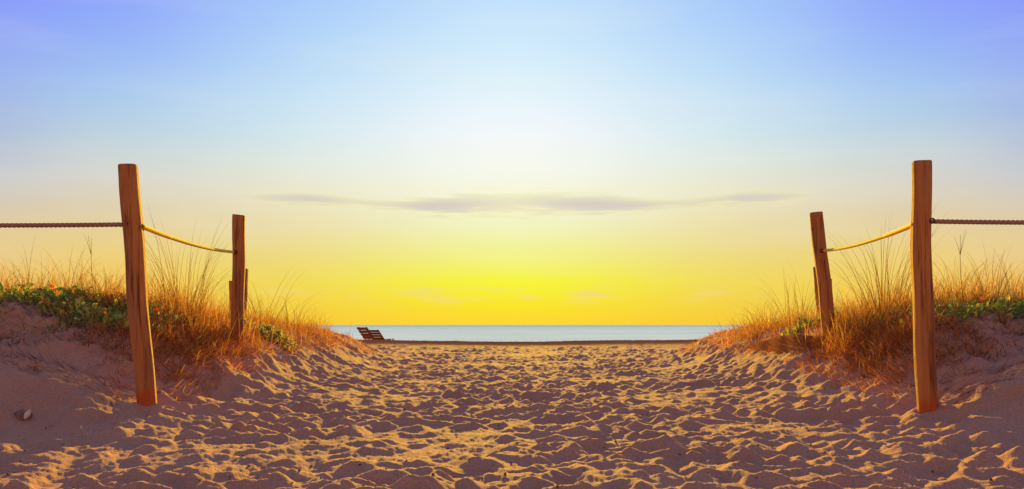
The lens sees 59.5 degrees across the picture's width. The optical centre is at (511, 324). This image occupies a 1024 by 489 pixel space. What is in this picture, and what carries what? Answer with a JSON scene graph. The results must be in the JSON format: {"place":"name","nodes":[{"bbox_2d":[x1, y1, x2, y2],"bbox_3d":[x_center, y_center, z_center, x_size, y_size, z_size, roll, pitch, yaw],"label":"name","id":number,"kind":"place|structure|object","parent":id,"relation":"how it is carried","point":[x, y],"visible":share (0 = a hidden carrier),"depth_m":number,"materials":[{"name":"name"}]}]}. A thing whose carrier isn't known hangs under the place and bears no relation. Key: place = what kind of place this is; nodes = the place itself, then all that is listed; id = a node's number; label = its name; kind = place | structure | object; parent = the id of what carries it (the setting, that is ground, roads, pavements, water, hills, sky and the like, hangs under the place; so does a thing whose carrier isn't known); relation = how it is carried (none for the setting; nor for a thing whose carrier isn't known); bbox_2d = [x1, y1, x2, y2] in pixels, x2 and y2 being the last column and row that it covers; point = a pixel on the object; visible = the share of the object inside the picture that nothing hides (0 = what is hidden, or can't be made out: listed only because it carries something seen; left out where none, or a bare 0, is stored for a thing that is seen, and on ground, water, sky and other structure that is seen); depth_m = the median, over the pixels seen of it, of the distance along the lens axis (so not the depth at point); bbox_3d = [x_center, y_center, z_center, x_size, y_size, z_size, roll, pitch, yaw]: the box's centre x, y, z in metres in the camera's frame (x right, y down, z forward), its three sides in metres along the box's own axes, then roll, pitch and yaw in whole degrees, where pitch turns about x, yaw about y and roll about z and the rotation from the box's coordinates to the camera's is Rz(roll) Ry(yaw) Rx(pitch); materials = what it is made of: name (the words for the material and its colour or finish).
{"place":"outdoors","nodes":[
{"label":"outdoors","id":0,"kind":"place"},
{"bbox_2d":[6,331,1007,488],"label":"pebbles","id":1,"kind":"object","parent":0,"point":[557,486],"visible":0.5,"depth_m":4.96,"materials":[{"name":"brown stone"}]},
{"bbox_2d":[0,296,1023,488],"bbox_3d":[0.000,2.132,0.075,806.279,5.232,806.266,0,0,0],"label":"beach","id":2,"kind":"structure","parent":0,"point":[554,409],"depth_m":6.24,"materials":[{"name":"beige sand"}]},
{"bbox_2d":[14,409,32,420],"bbox_3d":[-3.103,0.583,5.677,0.104,0.097,0.088,0,0,25],"label":"stone","id":3,"kind":"object","parent":2,"relation":"on","point":[19,414],"visible":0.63,"depth_m":5.64,"materials":[{"name":"grey stone"}]},
{"bbox_2d":[24,409,30,418],"bbox_3d":[-3.036,0.558,5.617,0.034,0.080,0.016,30,-50,-22],"label":"shell","id":4,"kind":"object","parent":2,"relation":"on","point":[27,414],"visible":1,"depth_m":5.61},
{"bbox_2d":[19,313,45,335],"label":"grass tussock","id":5,"kind":"object","parent":2,"relation":"on","point":[32,326],"depth_m":7.67,"materials":[{"name":"brown plant"}]},
{"bbox_2d":[1,242,75,290],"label":"grass tussock","id":6,"kind":"object","parent":2,"relation":"on","point":[28,273],"depth_m":9.18,"materials":[{"name":"brown plant"}]},
{"bbox_2d":[41,317,57,336],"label":"grass tussock","id":7,"kind":"object","parent":2,"relation":"on","point":[49,326],"depth_m":7.37,"materials":[{"name":"brown plant"}]},
{"bbox_2d":[12,238,108,287],"bbox_3d":[-4.597,-0.564,9.396,1.038,0.864,1.251,0,0,35],"label":"grass tussock","id":8,"kind":"object","parent":2,"relation":"on","point":[73,274],"depth_m":9.38,"materials":[{"name":"brown plant"}]},
{"bbox_2d":[46,297,85,327],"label":"grass tussock","id":9,"kind":"object","parent":2,"relation":"on","point":[63,315],"depth_m":7.85,"materials":[{"name":"plant"}]},
{"bbox_2d":[85,237,93,288],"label":"seed stalk","id":10,"kind":"object","parent":2,"relation":"on","point":[91,256],"visible":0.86,"depth_m":9.20,"materials":[{"name":"brown plant"}]},
{"bbox_2d":[0,282,212,361],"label":"beach vine","id":11,"kind":"object","parent":2,"relation":"on","point":[58,297],"visible":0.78,"depth_m":8.35,"materials":[{"name":"green plant"}]},
{"bbox_2d":[63,251,149,295],"bbox_3d":[-4.253,-0.491,9.345,0.970,0.651,0.855,0,0,-17],"label":"grass tussock","id":12,"kind":"object","parent":2,"relation":"on","point":[106,283],"depth_m":9.29,"materials":[{"name":"brown plant"}]},
{"bbox_2d":[118,164,156,405],"bbox_3d":[-2.694,-0.072,6.500,0.320,2.177,0.152,0,0,0],"label":"fence post","id":13,"kind":"object","parent":2,"relation":"on","point":[136,276],"visible":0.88,"depth_m":6.44,"materials":[{"name":"brown wood"}]},
{"bbox_2d":[0,222,121,227],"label":"rope","id":14,"kind":"object","parent":13,"relation":"attached to","point":[55,225],"visible":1,"depth_m":6.50,"materials":[{"name":"brown fabric"}]},
{"bbox_2d":[142,224,234,252],"bbox_3d":[-2.840,-0.743,8.076,0.037,0.109,3.152,0,0,-6],"label":"yellow rope","id":15,"kind":"object","parent":13,"relation":"attached to","point":[155,231],"visible":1,"depth_m":7.49,"materials":[{"name":"fabric"}]},
{"bbox_2d":[153,322,201,346],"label":"grass tussock","id":16,"kind":"object","parent":2,"relation":"on","point":[170,325],"depth_m":8.27,"materials":[{"name":"brown plant"}]},
{"bbox_2d":[0,255,355,381],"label":"dune grass","id":17,"kind":"structure","parent":2,"relation":"on","point":[216,320],"depth_m":9.21,"materials":[{"name":"yellow plant"}]},
{"bbox_2d":[120,209,257,330],"bbox_3d":[-3.383,-0.549,9.256,1.692,1.434,1.559,0,0,13],"label":"grass tussock","id":18,"kind":"object","parent":2,"relation":"on","point":[177,302],"depth_m":9.25,"materials":[{"name":"brown plant"}]},
{"bbox_2d":[0,295,380,405],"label":"straw litter","id":19,"kind":"object","parent":2,"relation":"on","point":[122,335],"visible":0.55,"depth_m":7.84,"materials":[{"name":"brown plant"}]},
{"bbox_2d":[229,281,231,312],"bbox_3d":[-6.231,-0.396,19.997,0.165,1.177,0.138,0,0,0],"label":"fence post","id":20,"kind":"object","parent":2,"relation":"on","point":[230,286],"visible":0.14,"depth_m":19.93,"materials":[{"name":"brown wood"}]},
{"bbox_2d":[231,214,245,345],"bbox_3d":[-2.977,-0.296,9.697,0.176,1.797,0.144,0,0,-8],"label":"fence post","id":21,"kind":"object","parent":2,"relation":"on","point":[239,257],"visible":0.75,"depth_m":9.64,"materials":[{"name":"brown wood"}]},
{"bbox_2d":[244,268,247,316],"bbox_3d":[-4.506,-0.288,15.002,0.168,1.306,0.144,0,0,0],"label":"fence post","id":22,"kind":"object","parent":2,"relation":"on","point":[246,288],"visible":0.22,"depth_m":14.95,"materials":[{"name":"brown wood"}]},
{"bbox_2d":[224,315,297,351],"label":"succulent clump","id":23,"kind":"object","parent":2,"relation":"on","point":[266,328],"visible":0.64,"depth_m":11.31,"materials":[{"name":"green plant"}]},
{"bbox_2d":[216,265,315,334],"bbox_3d":[-3.219,-0.319,12.075,1.737,1.077,1.334,0,0,-20],"label":"grass tussock","id":24,"kind":"object","parent":2,"relation":"on","point":[269,309],"depth_m":12.06,"materials":[{"name":"brown plant"}]},
{"bbox_2d":[258,285,327,333],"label":"grass tussock","id":25,"kind":"object","parent":2,"relation":"on","point":[294,321],"depth_m":14.02,"materials":[{"name":"plant"}]},
{"bbox_2d":[356,327,390,339],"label":"beach lounger","id":26,"kind":"object","parent":2,"relation":"on","point":[363,332],"visible":0.5,"depth_m":46.30,"materials":[{"name":"brown wood"}]},
{"bbox_2d":[366,329,393,339],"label":"beach lounger","id":27,"kind":"object","parent":2,"relation":"on","point":[375,334],"visible":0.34,"depth_m":45.16,"materials":[{"name":"brown wood"}]},
{"bbox_2d":[729,301,798,333],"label":"grass tussock","id":28,"kind":"object","parent":2,"relation":"on","point":[766,319],"depth_m":13.94,"materials":[{"name":"plant"}]},
{"bbox_2d":[740,334,822,353],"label":"sand dune","id":29,"kind":"object","parent":2,"relation":"on","point":[777,344],"visible":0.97,"depth_m":10.55,"materials":[{"name":"beige sand"}]},
{"bbox_2d":[751,266,843,336],"bbox_3d":[3.820,-0.324,11.998,1.457,1.108,1.624,0,0,0],"label":"grass tussock","id":30,"kind":"object","parent":2,"relation":"on","point":[797,311],"depth_m":12.02,"materials":[{"name":"yellow plant"}]},
{"bbox_2d":[779,308,848,335],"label":"succulent clump","id":31,"kind":"object","parent":2,"relation":"on","point":[797,328],"visible":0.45,"depth_m":11.42,"materials":[{"name":"green plant"}]},
{"bbox_2d":[813,267,819,311],"bbox_3d":[5.178,-0.303,15.002,0.266,1.334,0.146,0,0,0],"label":"fence post","id":32,"kind":"object","parent":2,"relation":"on","point":[815,284],"visible":0.18,"depth_m":14.96,"materials":[{"name":"brown wood"}]},
{"bbox_2d":[809,211,834,337],"bbox_3d":[3.423,-0.302,9.801,0.338,1.867,0.152,0,0,0],"label":"fence post","id":33,"kind":"object","parent":2,"relation":"on","point":[824,283],"visible":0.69,"depth_m":9.74,"materials":[{"name":"brown wood"}]},
{"bbox_2d":[823,223,911,251],"bbox_3d":[3.136,-0.758,8.076,0.037,0.126,3.377,0,0,9],"label":"yellow rope","id":34,"kind":"object","parent":33,"relation":"attached to","point":[898,230],"visible":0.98,"depth_m":7.46,"materials":[{"name":"fabric"}]},
{"bbox_2d":[678,303,1023,403],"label":"straw litter","id":35,"kind":"object","parent":2,"relation":"on","point":[950,326],"visible":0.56,"depth_m":7.93,"materials":[{"name":"brown plant"}]},
{"bbox_2d":[840,331,884,355],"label":"grass tussock","id":36,"kind":"object","parent":2,"relation":"on","point":[862,342],"depth_m":8.58,"materials":[{"name":"brown plant"}]},
{"bbox_2d":[811,207,951,329],"bbox_3d":[3.809,-0.594,9.294,1.852,1.353,1.459,0,0,-31],"label":"grass tussock","id":37,"kind":"object","parent":2,"relation":"on","point":[887,279],"depth_m":9.21,"materials":[{"name":"brown plant"}]},
{"bbox_2d":[868,320,911,354],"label":"grass tussock","id":38,"kind":"object","parent":2,"relation":"on","point":[896,337],"depth_m":8.18,"materials":[{"name":"brown plant"}]},
{"bbox_2d":[910,160,937,412],"bbox_3d":[2.946,-0.044,6.399,0.177,2.250,0.136,0,0,10],"label":"fence post","id":39,"kind":"object","parent":2,"relation":"on","point":[924,352],"visible":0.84,"depth_m":6.34,"materials":[{"name":"brown wood"}]},
{"bbox_2d":[931,219,1023,224],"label":"rope","id":40,"kind":"object","parent":39,"relation":"attached to","point":[983,222],"visible":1,"depth_m":6.39,"materials":[{"name":"brown fabric"}]},
{"bbox_2d":[851,293,1023,332],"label":"beach vine","id":41,"kind":"object","parent":2,"relation":"on","point":[1016,302],"visible":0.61,"depth_m":8.48,"materials":[{"name":"green plant"}]},
{"bbox_2d":[904,246,1008,302],"bbox_3d":[4.663,-0.479,9.363,1.094,0.673,1.103,0,0,21],"label":"grass tussock","id":42,"kind":"object","parent":2,"relation":"on","point":[974,292],"depth_m":9.31,"materials":[{"name":"brown plant"}]},
{"bbox_2d":[954,234,965,300],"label":"seed stalk","id":43,"kind":"object","parent":2,"relation":"on","point":[960,262],"visible":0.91,"depth_m":9.20,"materials":[{"name":"brown plant"}]},
{"bbox_2d":[955,241,1019,299],"bbox_3d":[5.018,-0.516,9.410,0.798,0.818,0.989,0,0,25],"label":"grass tussock","id":44,"kind":"object","parent":2,"relation":"on","point":[992,277],"depth_m":9.32,"materials":[{"name":"brown plant"}]},
{"bbox_2d":[980,296,1021,326],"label":"grass tussock","id":45,"kind":"object","parent":2,"relation":"on","point":[1002,320],"depth_m":7.90,"materials":[{"name":"plant"}]},
{"bbox_2d":[987,244,1023,296],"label":"grass tussock","id":46,"kind":"object","parent":2,"relation":"on","point":[1007,280],"depth_m":9.41,"materials":[{"name":"brown plant"}]},
{"bbox_2d":[0,0,1023,324],"label":"sky","id":47,"kind":"structure","parent":0,"point":[421,162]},
{"bbox_2d":[314,325,747,341],"bbox_3d":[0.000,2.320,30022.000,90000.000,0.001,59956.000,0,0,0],"label":"sea","id":48,"kind":"structure","parent":0,"point":[518,333],"depth_m":270.69,"materials":[{"name":"liquid"}]},
{"bbox_2d":[693,260,1023,381],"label":"dune grass","id":49,"kind":"structure","parent":0,"point":[855,323],"depth_m":9.16,"materials":[{"name":"plant"}]}
]}

